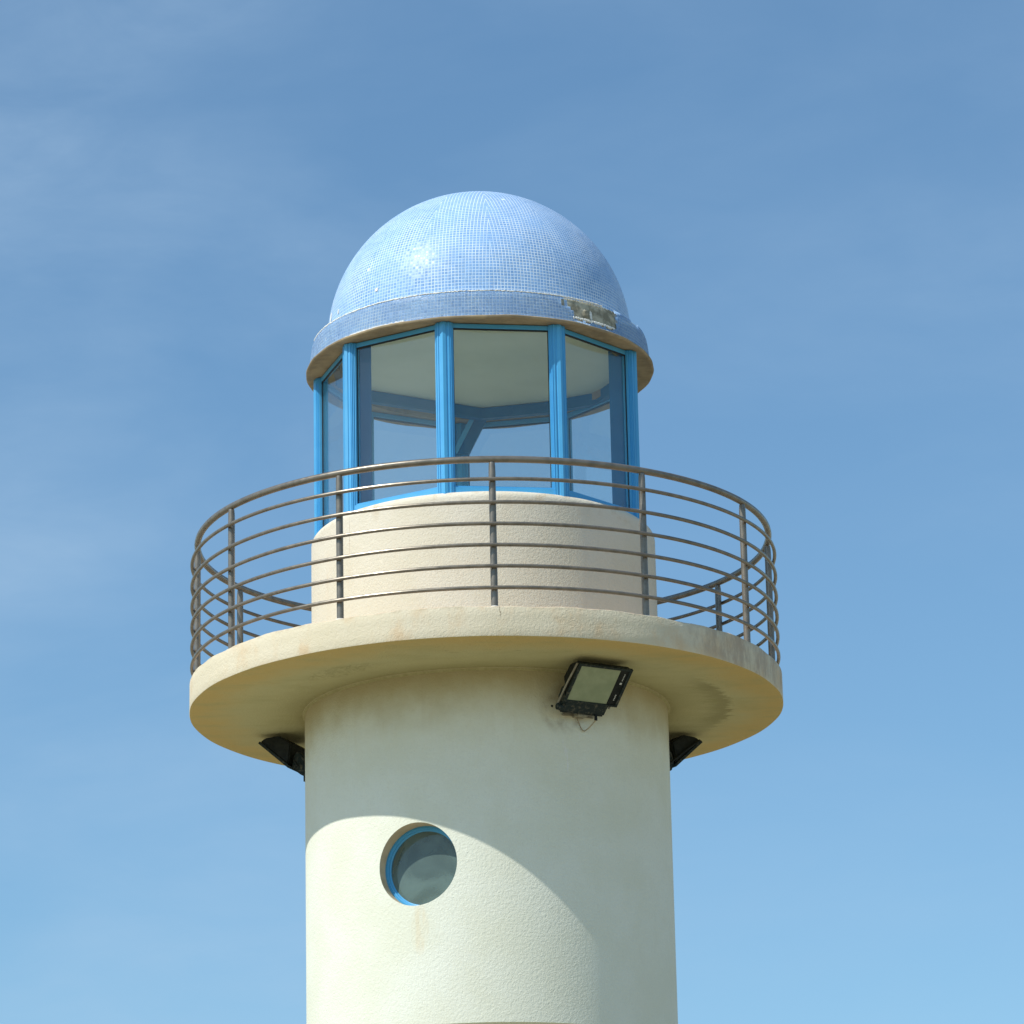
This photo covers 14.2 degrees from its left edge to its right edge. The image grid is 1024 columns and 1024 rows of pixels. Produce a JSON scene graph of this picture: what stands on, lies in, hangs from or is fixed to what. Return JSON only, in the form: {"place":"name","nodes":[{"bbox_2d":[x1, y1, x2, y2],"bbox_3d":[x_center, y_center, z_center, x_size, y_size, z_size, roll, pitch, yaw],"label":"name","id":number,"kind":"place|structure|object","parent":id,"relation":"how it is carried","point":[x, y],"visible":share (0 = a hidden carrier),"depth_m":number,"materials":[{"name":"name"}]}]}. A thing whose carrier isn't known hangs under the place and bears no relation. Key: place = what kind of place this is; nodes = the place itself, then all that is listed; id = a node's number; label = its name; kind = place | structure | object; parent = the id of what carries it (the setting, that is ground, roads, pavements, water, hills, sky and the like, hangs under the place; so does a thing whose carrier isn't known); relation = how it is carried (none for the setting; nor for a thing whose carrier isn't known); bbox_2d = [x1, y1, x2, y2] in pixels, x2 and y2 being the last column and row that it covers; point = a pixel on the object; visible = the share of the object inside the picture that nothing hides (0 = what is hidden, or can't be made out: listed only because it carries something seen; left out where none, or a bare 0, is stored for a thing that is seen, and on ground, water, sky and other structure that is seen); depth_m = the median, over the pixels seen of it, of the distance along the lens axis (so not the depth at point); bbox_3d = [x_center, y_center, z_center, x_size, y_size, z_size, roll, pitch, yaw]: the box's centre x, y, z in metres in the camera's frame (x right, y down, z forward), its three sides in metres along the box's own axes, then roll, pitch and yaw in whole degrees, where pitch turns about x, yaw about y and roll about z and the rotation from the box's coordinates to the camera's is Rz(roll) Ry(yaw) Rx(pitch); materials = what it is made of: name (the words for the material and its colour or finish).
{"place":"outdoors","nodes":[
{"label":"outdoors","id":0,"kind":"place"},
{"bbox_2d":[189,191,782,1023],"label":"lighthouse","id":1,"kind":"object","parent":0,"point":[487,833],"visible":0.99,"depth_m":27.99,"materials":[{"name":"paint"}]},
{"bbox_2d":[258,736,304,781],"bbox_3d":[-1.539,1.839,29.503,0.432,0.394,0.432,-8,-18,22],"label":"floodlight","id":2,"kind":"object","parent":1,"relation":"attached to","point":[288,753],"visible":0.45,"depth_m":29.36,"materials":[{"name":"metal"}]},
{"bbox_2d":[317,352,343,531],"bbox_3d":[-1.265,-0.473,29.242,0.057,1.247,0.791,4,-18,-17],"label":"window frame","id":3,"kind":"structure","parent":1,"relation":"in","point":[321,382],"depth_m":29.57,"materials":[{"name":"blue paint"}]},
{"bbox_2d":[328,384,342,401],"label":"window frame","id":4,"kind":"structure","parent":1,"relation":"in","point":[331,390],"depth_m":29.99,"materials":[{"name":"blue paint"}]},
{"bbox_2d":[352,324,437,509],"bbox_3d":[-0.804,-0.655,28.678,0.791,1.247,0.057,-11,-20,30],"label":"window frame","id":5,"kind":"structure","parent":1,"relation":"in","point":[355,346],"depth_m":28.80,"materials":[{"name":"blue paint"}]},
{"bbox_2d":[372,412,456,499],"bbox_3d":[-0.733,-0.102,30.497,0.791,1.247,0.057,8,-19,-27],"label":"window frame","id":6,"kind":"structure","parent":1,"relation":"in","point":[381,416],"depth_m":30.60,"materials":[{"name":"blue paint"}]},
{"bbox_2d":[385,826,451,905],"bbox_3d":[-0.585,2.401,27.624,0.567,0.567,0.052,-8,-18,21],"label":"window frame","id":7,"kind":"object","parent":1,"relation":"in","point":[394,884],"depth_m":27.69,"materials":[{"name":"blue paint"}]},
{"bbox_2d":[451,322,554,494],"bbox_3d":[-0.069,-0.715,28.531,0.791,1.247,0.057,1,-17,-8],"label":"window frame","id":8,"kind":"structure","parent":1,"relation":"in","point":[482,327],"depth_m":28.55,"materials":[{"name":"blue paint"}]},
{"bbox_2d":[465,417,548,485],"bbox_3d":[0.011,-0.086,30.600,0.791,1.247,0.057,-5,-17,11],"label":"window frame","id":9,"kind":"structure","parent":1,"relation":"in","point":[544,420],"depth_m":30.74,"materials":[{"name":"blue paint"}]},
{"bbox_2d":[567,399,609,490],"bbox_3d":[0.647,-0.215,30.221,0.057,1.247,0.791,12,-21,-36],"label":"window frame","id":10,"kind":"structure","parent":1,"relation":"in","point":[576,413],"depth_m":30.54,"materials":[{"name":"blue paint"}]},
{"bbox_2d":[555,661,632,731],"bbox_3d":[0.531,1.248,27.708,0.432,0.394,0.432,8,-19,-28],"label":"floodlight","id":11,"kind":"object","parent":1,"relation":"attached to","point":[590,690],"visible":1,"depth_m":27.66,"materials":[{"name":"metal"}]},
{"bbox_2d":[565,329,634,515],"bbox_3d":[0.595,-0.625,28.871,0.057,1.247,0.791,-16,-22,40],"label":"window frame","id":12,"kind":"structure","parent":1,"relation":"in","point":[625,355],"depth_m":29.09,"materials":[{"name":"blue paint"}]},
{"bbox_2d":[669,735,701,770],"bbox_3d":[1.098,1.838,29.683,0.432,0.394,0.432,9,-20,-30],"label":"floodlight","id":13,"kind":"object","parent":1,"relation":"attached to","point":[682,748],"visible":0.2,"depth_m":29.58,"materials":[{"name":"metal"}]},
{"bbox_2d":[0,0,1023,1023],"label":"sky","id":14,"kind":"structure","parent":0,"point":[808,215],"materials":[{"name":"blue"}]}
]}

